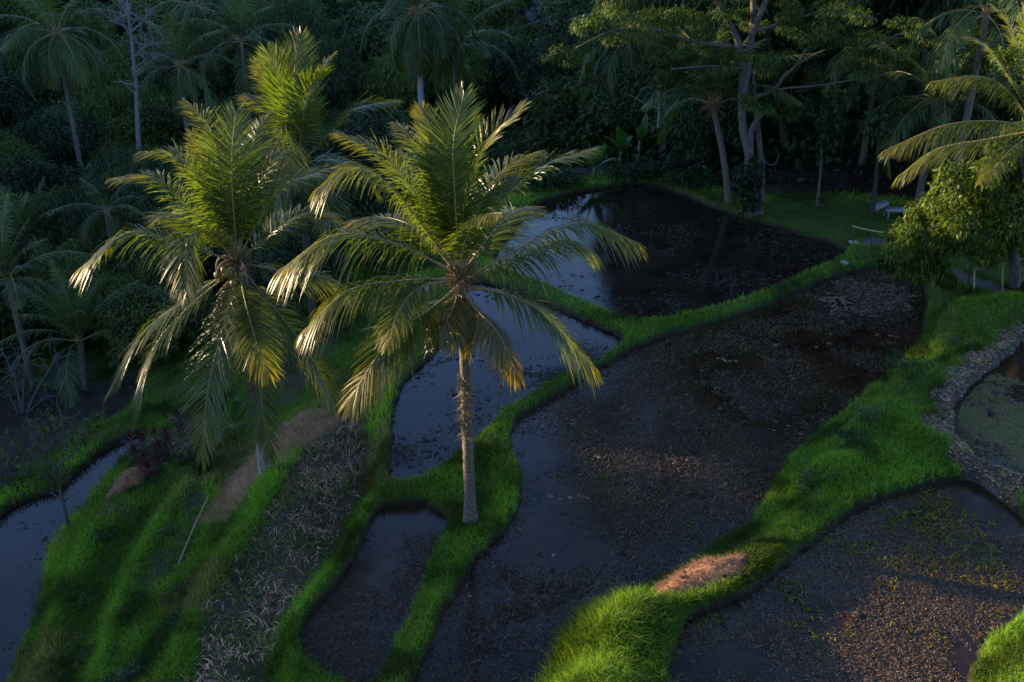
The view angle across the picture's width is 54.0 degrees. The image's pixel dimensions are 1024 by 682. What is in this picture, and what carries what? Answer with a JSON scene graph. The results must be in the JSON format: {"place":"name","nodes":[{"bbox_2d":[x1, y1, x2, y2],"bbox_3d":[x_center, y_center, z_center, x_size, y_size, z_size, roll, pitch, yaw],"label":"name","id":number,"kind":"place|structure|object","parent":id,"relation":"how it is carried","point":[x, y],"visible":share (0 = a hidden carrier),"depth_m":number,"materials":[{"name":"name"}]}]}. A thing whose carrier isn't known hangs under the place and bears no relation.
{"place":"outdoors","nodes":[
{"label":"outdoors","id":0,"kind":"place"},
{"bbox_2d":[0,434,146,681],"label":"water","id":1,"kind":"structure","parent":0,"point":[21,546],"depth_m":28.42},
{"bbox_2d":[299,505,446,681],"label":"water","id":2,"kind":"structure","parent":0,"point":[387,522],"depth_m":21.94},
{"bbox_2d":[0,0,891,295],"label":"hills","id":3,"kind":"structure","parent":0,"point":[520,116],"depth_m":82.33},
{"bbox_2d":[0,133,50,169],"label":"feathery bush","id":4,"kind":"object","parent":3,"relation":"on","point":[6,149],"visible":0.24,"depth_m":64.72,"materials":[{"name":"green plant"}]},
{"bbox_2d":[0,0,54,34],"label":"feathery bush","id":5,"kind":"object","parent":3,"relation":"on","point":[9,7],"visible":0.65,"depth_m":89.44,"materials":[{"name":"green plant"}]},
{"bbox_2d":[0,25,70,112],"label":"bamboo clump","id":6,"kind":"object","parent":3,"relation":"on","point":[21,50],"visible":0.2,"depth_m":74.64,"materials":[{"name":"plant"}]},
{"bbox_2d":[0,63,72,132],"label":"bush","id":7,"kind":"object","parent":3,"relation":"on","point":[18,99],"visible":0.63,"depth_m":70.91,"materials":[{"name":"green plant"}]},
{"bbox_2d":[0,149,93,198],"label":"bush","id":8,"kind":"object","parent":3,"relation":"on","point":[29,177],"visible":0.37,"depth_m":55.80,"materials":[{"name":"green plant"}]},
{"bbox_2d":[1,106,104,169],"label":"bush","id":9,"kind":"object","parent":3,"relation":"on","point":[52,136],"visible":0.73,"depth_m":67.16,"materials":[{"name":"green plant"}]},
{"bbox_2d":[6,96,102,166],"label":"bush","id":10,"kind":"object","parent":3,"relation":"on","point":[74,108],"visible":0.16,"depth_m":70.19,"materials":[{"name":"green plant"}]},
{"bbox_2d":[0,0,133,169],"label":"coconut palm","id":11,"kind":"object","parent":3,"relation":"on","point":[73,66],"visible":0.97,"depth_m":59.61,"materials":[{"name":"green plant"}]},
{"bbox_2d":[17,5,118,61],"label":"feathery bush","id":12,"kind":"object","parent":3,"relation":"on","point":[89,22],"visible":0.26,"depth_m":82.81,"materials":[{"name":"green plant"}]},
{"bbox_2d":[54,0,128,45],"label":"bush","id":13,"kind":"object","parent":3,"relation":"on","point":[119,28],"visible":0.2,"depth_m":91.94,"materials":[{"name":"green plant"}]},
{"bbox_2d":[43,43,142,108],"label":"feathery bush","id":14,"kind":"object","parent":3,"relation":"on","point":[112,63],"visible":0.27,"depth_m":74.89,"materials":[{"name":"green plant"}]},
{"bbox_2d":[62,75,173,137],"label":"feathery bush","id":15,"kind":"object","parent":3,"relation":"on","point":[111,103],"visible":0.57,"depth_m":71.51,"materials":[{"name":"green plant"}]},
{"bbox_2d":[86,132,164,168],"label":"feathery bush","id":16,"kind":"object","parent":3,"relation":"on","point":[119,143],"visible":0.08,"depth_m":67.40,"materials":[{"name":"green plant"}]},
{"bbox_2d":[100,0,176,158],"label":"bare tree","id":17,"kind":"object","parent":3,"relation":"on","point":[127,15],"visible":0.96,"depth_m":56.27,"materials":[{"name":"grey plant"}]},
{"bbox_2d":[110,0,178,38],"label":"bush","id":18,"kind":"object","parent":3,"relation":"on","point":[158,19],"visible":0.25,"depth_m":89.64,"materials":[{"name":"green plant"}]},
{"bbox_2d":[90,98,200,156],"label":"bush","id":19,"kind":"object","parent":3,"relation":"on","point":[163,125],"visible":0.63,"depth_m":68.69,"materials":[{"name":"green plant"}]},
{"bbox_2d":[119,32,196,109],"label":"bamboo clump","id":20,"kind":"object","parent":3,"relation":"on","point":[161,81],"visible":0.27,"depth_m":75.80,"materials":[{"name":"plant"}]},
{"bbox_2d":[124,3,239,149],"bbox_3d":[-19.284,-13.615,60.442,6.421,12.763,5.991,-10,27,-21],"label":"coconut palm","id":21,"kind":"object","parent":3,"relation":"on","point":[175,38],"visible":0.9,"depth_m":58.09,"materials":[{"name":"green plant"}]},
{"bbox_2d":[136,0,271,126],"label":"coconut palm","id":22,"kind":"object","parent":3,"relation":"on","point":[200,29],"visible":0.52,"depth_m":66.12,"materials":[{"name":"green plant"}]},
{"bbox_2d":[162,21,275,102],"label":"bush","id":23,"kind":"object","parent":3,"relation":"on","point":[225,73],"visible":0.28,"depth_m":76.82,"materials":[{"name":"green plant"}]},
{"bbox_2d":[181,90,267,138],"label":"feathery bush","id":24,"kind":"object","parent":3,"relation":"on","point":[235,103],"visible":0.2,"depth_m":70.46,"materials":[{"name":"green plant"}]},
{"bbox_2d":[175,0,308,141],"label":"coconut palm","id":25,"kind":"object","parent":3,"relation":"on","point":[232,21],"visible":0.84,"depth_m":63.29,"materials":[{"name":"green plant"}]},
{"bbox_2d":[232,30,314,97],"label":"feathery bush","id":26,"kind":"object","parent":3,"relation":"on","point":[282,42],"visible":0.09,"depth_m":76.69,"materials":[{"name":"green plant"}]},
{"bbox_2d":[247,0,337,43],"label":"bamboo clump","id":27,"kind":"object","parent":3,"relation":"on","point":[301,14],"visible":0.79,"depth_m":81.76,"materials":[{"name":"plant"}]},
{"bbox_2d":[277,26,375,113],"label":"bamboo clump","id":28,"kind":"object","parent":3,"relation":"on","point":[344,89],"visible":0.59,"depth_m":74.67,"materials":[{"name":"plant"}]},
{"bbox_2d":[323,0,400,22],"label":"bush","id":29,"kind":"object","parent":3,"relation":"on","point":[343,7],"visible":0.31,"depth_m":89.15,"materials":[{"name":"green plant"}]},
{"bbox_2d":[323,1,409,69],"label":"bush","id":30,"kind":"object","parent":3,"relation":"on","point":[353,26],"visible":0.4,"depth_m":84.17,"materials":[{"name":"green plant"}]},
{"bbox_2d":[353,14,434,75],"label":"bush","id":31,"kind":"object","parent":3,"relation":"on","point":[379,46],"visible":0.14,"depth_m":82.45,"materials":[{"name":"green plant"}]},
{"bbox_2d":[348,43,476,118],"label":"feathery bush","id":32,"kind":"object","parent":3,"relation":"on","point":[388,83],"visible":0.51,"depth_m":74.95,"materials":[{"name":"green plant"}]},
{"bbox_2d":[336,0,491,152],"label":"coconut palm","id":33,"kind":"object","parent":3,"relation":"on","point":[420,34],"visible":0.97,"depth_m":59.12,"materials":[{"name":"green plant"}]},
{"bbox_2d":[390,105,492,161],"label":"feathery bush","id":34,"kind":"object","parent":3,"relation":"on","point":[465,128],"visible":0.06,"depth_m":70.09,"materials":[{"name":"green plant"}]},
{"bbox_2d":[383,0,520,152],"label":"coconut palm","id":35,"kind":"object","parent":3,"relation":"on","point":[470,44],"visible":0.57,"depth_m":63.52,"materials":[{"name":"green plant"}]},
{"bbox_2d":[439,53,510,118],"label":"bush","id":36,"kind":"object","parent":3,"relation":"on","point":[478,96],"visible":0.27,"depth_m":77.73,"materials":[{"name":"green plant"}]},
{"bbox_2d":[441,0,526,29],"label":"feathery bush","id":37,"kind":"object","parent":3,"relation":"on","point":[496,18],"visible":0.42,"depth_m":90.95,"materials":[{"name":"green plant"}]},
{"bbox_2d":[421,138,549,197],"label":"bush","id":38,"kind":"object","parent":3,"relation":"on","point":[496,155],"visible":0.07,"depth_m":58.55,"materials":[{"name":"green plant"}]},
{"bbox_2d":[0,0,972,405],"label":"undergrowth","id":39,"kind":"object","parent":3,"relation":"on","point":[650,154],"visible":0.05,"depth_m":50.77,"materials":[{"name":"green plant"}]},
{"bbox_2d":[468,36,540,116],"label":"bush","id":40,"kind":"object","parent":3,"relation":"on","point":[519,57],"visible":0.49,"depth_m":77.65,"materials":[{"name":"green plant"}]},
{"bbox_2d":[471,18,564,99],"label":"bush","id":41,"kind":"object","parent":3,"relation":"on","point":[528,34],"visible":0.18,"depth_m":81.38,"materials":[{"name":"green plant"}]},
{"bbox_2d":[516,30,590,114],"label":"forest tree","id":42,"kind":"object","parent":3,"relation":"on","point":[536,74],"visible":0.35,"depth_m":71.37,"materials":[{"name":"green plant"}]},
{"bbox_2d":[539,0,628,36],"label":"bush","id":43,"kind":"object","parent":3,"relation":"on","point":[564,11],"visible":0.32,"depth_m":80.74,"materials":[{"name":"green plant"}]},
{"bbox_2d":[517,63,674,169],"bbox_3d":[5.482,-12.864,62.542,10.396,9.148,12.143,0,25,1],"label":"bush","id":44,"kind":"object","parent":3,"relation":"on","point":[555,127],"visible":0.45,"depth_m":59.55,"materials":[{"name":"green plant"}]},
{"bbox_2d":[564,50,655,164],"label":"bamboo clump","id":45,"kind":"object","parent":3,"relation":"on","point":[582,88],"visible":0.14,"depth_m":59.88,"materials":[{"name":"green plant"}]},
{"bbox_2d":[568,13,681,162],"bbox_3d":[7.243,-14.624,60.184,7.821,9.760,7.403,23,33,39],"label":"coconut palm","id":46,"kind":"object","parent":3,"relation":"on","point":[627,54],"visible":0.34,"depth_m":57.74,"materials":[{"name":"green plant"}]},
{"bbox_2d":[390,282,623,480],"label":"water","id":47,"kind":"structure","parent":0,"point":[414,407],"depth_m":30.34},
{"bbox_2d":[0,125,1023,681],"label":"terraced ground","id":48,"kind":"structure","parent":0,"point":[838,183],"depth_m":29.23,"materials":[{"name":"soil"}]},
{"bbox_2d":[0,264,53,356],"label":"bush","id":49,"kind":"object","parent":48,"relation":"on","point":[7,325],"visible":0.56,"depth_m":42.97,"materials":[{"name":"green plant"}]},
{"bbox_2d":[0,176,67,255],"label":"coconut palm","id":50,"kind":"object","parent":48,"relation":"on","point":[31,237],"visible":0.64,"depth_m":49.98,"materials":[{"name":"green plant"}]},
{"bbox_2d":[0,334,72,413],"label":"bare shrub","id":51,"kind":"object","parent":48,"relation":"on","point":[16,386],"visible":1,"depth_m":37.72,"materials":[{"name":"grey plant"}]},
{"bbox_2d":[0,192,93,392],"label":"coconut palm","id":52,"kind":"object","parent":48,"relation":"on","point":[6,261],"visible":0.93,"depth_m":39.55,"materials":[{"name":"green plant"}]},
{"bbox_2d":[0,395,109,529],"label":"sparse tree","id":53,"kind":"object","parent":48,"relation":"on","point":[57,484],"visible":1,"depth_m":27.55,"materials":[{"name":"green plant"}]},
{"bbox_2d":[24,171,127,253],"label":"bush","id":54,"kind":"object","parent":48,"relation":"on","point":[58,230],"visible":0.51,"depth_m":50.01,"materials":[{"name":"plant"}]},
{"bbox_2d":[21,228,134,327],"bbox_3d":[-20.226,-2.512,47.573,5.938,5.284,6.336,-22,33,-38],"label":"feathery bush","id":55,"kind":"object","parent":48,"relation":"on","point":[64,262],"visible":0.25,"depth_m":46.75,"materials":[{"name":"green plant"}]},
{"bbox_2d":[0,260,173,408],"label":"coconut palm","id":56,"kind":"object","parent":48,"relation":"on","point":[73,320],"visible":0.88,"depth_m":39.00,"materials":[{"name":"green plant"}]},
{"bbox_2d":[46,177,145,249],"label":"coconut palm","id":57,"kind":"object","parent":48,"relation":"on","point":[110,225],"visible":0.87,"depth_m":46.62,"materials":[{"name":"green palm leaf"},{"name":"bark"}]},
{"bbox_2d":[79,137,176,190],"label":"bamboo clump","id":58,"kind":"object","parent":48,"relation":"on","point":[127,159],"visible":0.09,"depth_m":55.31,"materials":[{"name":"plant"}]},
{"bbox_2d":[100,465,157,506],"bbox_3d":[-11.311,4.259,29.870,2.230,1.043,1.710,0,25,0],"label":"straw heap","id":59,"kind":"object","parent":48,"relation":"on","point":[128,477],"visible":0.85,"depth_m":29.53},
{"bbox_2d":[88,162,175,221],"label":"bamboo clump","id":60,"kind":"object","parent":48,"relation":"on","point":[137,190],"visible":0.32,"depth_m":52.38,"materials":[{"name":"plant"}]},
{"bbox_2d":[66,212,199,278],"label":"bush","id":61,"kind":"object","parent":48,"relation":"on","point":[126,227],"visible":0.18,"depth_m":47.65,"materials":[{"name":"green plant"}]},
{"bbox_2d":[71,252,207,341],"bbox_3d":[-16.862,-1.551,45.397,5.963,4.972,5.588,-21,32,-37],"label":"bush","id":62,"kind":"object","parent":48,"relation":"on","point":[146,276],"visible":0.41,"depth_m":44.29,"materials":[{"name":"green plant"}]},
{"bbox_2d":[97,283,214,372],"bbox_3d":[-13.876,-0.401,39.468,4.456,3.920,5.204,-6,26,-14],"label":"bush","id":63,"kind":"object","parent":48,"relation":"on","point":[128,317],"visible":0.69,"depth_m":38.44,"materials":[{"name":"green plant"}]},
{"bbox_2d":[108,206,247,278],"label":"bush","id":64,"kind":"object","parent":48,"relation":"on","point":[209,263],"visible":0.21,"depth_m":46.50,"materials":[{"name":"green plant"}]},
{"bbox_2d":[155,137,247,197],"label":"bamboo clump","id":65,"kind":"object","parent":48,"relation":"on","point":[172,165],"visible":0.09,"depth_m":55.65,"materials":[{"name":"plant"}]},
{"bbox_2d":[69,98,361,475],"bbox_3d":[-7.300,-0.871,25.488,6.914,10.142,4.867,7,26,14],"label":"coconut palm","id":66,"kind":"object","parent":48,"relation":"on","point":[245,320],"visible":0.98,"depth_m":24.61,"materials":[{"name":"green plant"}]},
{"bbox_2d":[200,392,253,445],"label":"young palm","id":67,"kind":"object","parent":48,"relation":"on","point":[231,401],"visible":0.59,"depth_m":30.21,"materials":[{"name":"green plant"}]},
{"bbox_2d":[188,403,345,531],"bbox_3d":[-6.787,3.490,28.438,2.877,1.198,6.097,12,28,24],"label":"straw","id":68,"kind":"object","parent":48,"relation":"on","point":[249,464],"visible":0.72,"depth_m":28.34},
{"bbox_2d":[181,403,374,681],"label":"withered plants","id":69,"kind":"object","parent":48,"relation":"on","point":[302,525],"visible":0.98,"depth_m":24.38,"materials":[{"name":"plant"}]},
{"bbox_2d":[245,221,358,313],"bbox_3d":[-8.110,-2.491,38.441,4.467,4.328,4.889,-7,26,-14],"label":"bush","id":70,"kind":"object","parent":48,"relation":"on","point":[284,255],"visible":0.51,"depth_m":37.52,"materials":[{"name":"green plant"}]},
{"bbox_2d":[204,26,402,341],"bbox_3d":[-7.150,-4.878,34.510,7.184,11.158,4.134,0,25,0],"label":"coconut palm","id":71,"kind":"object","parent":48,"relation":"on","point":[297,127],"visible":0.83,"depth_m":33.52,"materials":[{"name":"green plant"}]},
{"bbox_2d":[264,157,402,268],"bbox_3d":[-7.509,-5.283,43.004,5.743,5.564,6.286,3,25,6],"label":"bush","id":72,"kind":"object","parent":48,"relation":"on","point":[363,207],"visible":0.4,"depth_m":41.76,"materials":[{"name":"green plant"}]},
{"bbox_2d":[293,109,430,219],"bbox_3d":[-6.873,-8.495,51.336,7.683,6.801,7.020,8,26,16],"label":"bush","id":73,"kind":"object","parent":48,"relation":"on","point":[359,130],"visible":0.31,"depth_m":49.89,"materials":[{"name":"green plant"}]},
{"bbox_2d":[267,81,648,524],"bbox_3d":[-1.190,-0.396,21.720,7.994,10.005,5.008,0,25,0],"label":"coconut palm","id":74,"kind":"object","parent":48,"relation":"on","point":[459,323],"visible":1,"depth_m":20.49,"materials":[{"name":"green plant"}]},
{"bbox_2d":[0,138,1023,681],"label":"grass","id":75,"kind":"structure","parent":48,"relation":"on","point":[628,614],"depth_m":24.80,"materials":[{"name":"plant"}]},
{"bbox_2d":[1,185,1023,681],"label":"mud clods","id":76,"kind":"object","parent":48,"relation":"on","point":[859,613],"visible":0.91,"depth_m":25.13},
{"bbox_2d":[540,165,588,190],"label":"weed","id":77,"kind":"object","parent":48,"relation":"on","point":[569,175],"visible":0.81,"depth_m":48.08,"materials":[{"name":"green plant"}]},
{"bbox_2d":[145,319,1023,505],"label":"leaf litter","id":78,"kind":"object","parent":48,"relation":"on","point":[954,380],"visible":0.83,"depth_m":27.24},
{"bbox_2d":[600,159,654,183],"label":"weed","id":79,"kind":"object","parent":48,"relation":"on","point":[628,174],"visible":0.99,"depth_m":49.18,"materials":[{"name":"green plant"}]},
{"bbox_2d":[597,47,713,157],"bbox_3d":[8.703,-13.536,58.019,7.658,7.419,8.382,7,26,15],"label":"bush","id":80,"kind":"object","parent":48,"relation":"on","point":[639,84],"visible":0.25,"depth_m":55.91,"materials":[{"name":"green plant"}]},
{"bbox_2d":[303,184,1023,681],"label":"stubble","id":81,"kind":"object","parent":48,"relation":"on","point":[853,564],"visible":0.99,"depth_m":21.67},
{"bbox_2d":[642,83,755,165],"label":"bush","id":82,"kind":"object","parent":48,"relation":"on","point":[687,127],"visible":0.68,"depth_m":49.96,"materials":[{"name":"green plant"}]},
{"bbox_2d":[650,547,763,596],"bbox_3d":[3.883,4.985,20.765,3.635,1.105,1.796,-6,26,-13],"label":"straw heap","id":83,"kind":"object","parent":48,"relation":"on","point":[698,572],"visible":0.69,"depth_m":20.34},
{"bbox_2d":[618,0,808,138],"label":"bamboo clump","id":84,"kind":"object","parent":48,"relation":"on","point":[699,6],"visible":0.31,"depth_m":50.90,"materials":[{"name":"green plant"}]},
{"bbox_2d":[631,13,824,203],"bbox_3d":[8.927,-10.162,44.414,8.006,8.772,7.549,0,25,0],"label":"coconut palm","id":85,"kind":"object","parent":48,"relation":"on","point":[712,99],"visible":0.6,"depth_m":43.45,"materials":[{"name":"green plant"}]},
{"bbox_2d":[538,0,947,215],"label":"spreading tree","id":86,"kind":"object","parent":48,"relation":"on","point":[743,69],"visible":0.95,"depth_m":40.88,"materials":[{"name":"green plant"}]},
{"bbox_2d":[731,155,765,218],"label":"ivy","id":87,"kind":"object","parent":86,"relation":"attached to","point":[754,175],"visible":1,"depth_m":43.06,"materials":[{"name":"green plant"}]},
{"bbox_2d":[778,82,853,206],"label":"slim tree","id":88,"kind":"object","parent":48,"relation":"on","point":[831,104],"visible":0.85,"depth_m":43.34,"materials":[{"name":"green plant"}]},
{"bbox_2d":[707,0,926,145],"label":"forest tree","id":89,"kind":"object","parent":48,"relation":"on","point":[779,40],"visible":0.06,"depth_m":49.82,"materials":[{"name":"green plant"}]},
{"bbox_2d":[794,460,844,499],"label":"weed","id":90,"kind":"object","parent":48,"relation":"on","point":[809,485],"visible":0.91,"depth_m":23.41,"materials":[{"name":"green plant"}]},
{"bbox_2d":[756,0,943,148],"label":"tree","id":91,"kind":"object","parent":48,"relation":"on","point":[875,6],"visible":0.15,"depth_m":50.66,"materials":[{"name":"green plant"}]},
{"bbox_2d":[774,11,978,165],"bbox_3d":[17.444,-12.601,50.177,8.538,7.760,7.374,19,31,35],"label":"coconut palm","id":92,"kind":"object","parent":48,"relation":"on","point":[851,89],"visible":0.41,"depth_m":47.78,"materials":[{"name":"green plant"}]},
{"bbox_2d":[813,79,962,219],"bbox_3d":[15.670,-7.828,41.837,6.398,6.038,3.390,0,25,0],"label":"slim tree","id":93,"kind":"object","parent":48,"relation":"on","point":[881,127],"visible":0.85,"depth_m":41.16,"materials":[{"name":"green plant"}]},
{"bbox_2d":[881,347,935,380],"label":"weed","id":94,"kind":"object","parent":48,"relation":"on","point":[900,357],"visible":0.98,"depth_m":27.65,"materials":[{"name":"green plant"}]},
{"bbox_2d":[853,28,1023,204],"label":"coconut palm","id":95,"kind":"object","parent":48,"relation":"on","point":[903,125],"visible":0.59,"depth_m":41.09,"materials":[{"name":"green plant"}]},
{"bbox_2d":[859,0,1023,150],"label":"forest tree","id":96,"kind":"object","parent":48,"relation":"on","point":[937,5],"visible":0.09,"depth_m":47.30,"materials":[{"name":"green plant"}]},
{"bbox_2d":[894,92,991,195],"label":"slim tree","id":97,"kind":"object","parent":48,"relation":"on","point":[914,134],"visible":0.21,"depth_m":43.49,"materials":[{"name":"green plant"}]},
{"bbox_2d":[874,40,1023,290],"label":"leafy tree","id":98,"kind":"object","parent":48,"relation":"on","point":[1006,233],"visible":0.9,"depth_m":32.63,"materials":[{"name":"green plant"}]},
{"bbox_2d":[879,1,1023,188],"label":"coconut palm","id":99,"kind":"object","parent":48,"relation":"on","point":[939,131],"visible":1,"depth_m":28.97,"materials":[{"name":"green plant"}]},
{"bbox_2d":[899,62,1023,195],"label":"bush","id":100,"kind":"object","parent":48,"relation":"on","point":[982,99],"visible":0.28,"depth_m":42.50,"materials":[{"name":"green plant"}]},
{"bbox_2d":[903,0,1023,220],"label":"coconut palm","id":101,"kind":"object","parent":48,"relation":"on","point":[957,27],"visible":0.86,"depth_m":38.42,"materials":[{"name":"green plant"}]},
{"bbox_2d":[495,184,844,319],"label":"water","id":102,"kind":"structure","parent":0,"point":[715,251],"depth_m":40.58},
{"bbox_2d":[416,269,926,681],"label":"water","id":103,"kind":"structure","parent":0,"point":[548,528],"depth_m":26.72,"materials":[{"name":"liquid"}]},
{"bbox_2d":[466,271,921,638],"bbox_3d":[6.209,1.346,30.211,6.632,0.097,25.271,20,32,37],"label":"dust film","id":104,"kind":"object","parent":103,"relation":"on","point":[775,345],"visible":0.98,"depth_m":36.00,"materials":[{"name":"brown soil"}]},
{"bbox_2d":[395,272,1022,681],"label":"water weed","id":105,"kind":"object","parent":103,"relation":"on","point":[921,520],"visible":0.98,"depth_m":21.80,"materials":[{"name":"green plant"}]},
{"bbox_2d":[668,481,1023,681],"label":"water","id":106,"kind":"structure","parent":0,"point":[981,502],"depth_m":19.85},
{"bbox_2d":[953,343,1023,473],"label":"water","id":107,"kind":"structure","parent":0,"point":[1008,368],"depth_m":28.01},
{"bbox_2d":[955,372,1023,473],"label":"pond scum","id":108,"kind":"object","parent":107,"relation":"on","point":[967,416],"visible":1,"depth_m":26.06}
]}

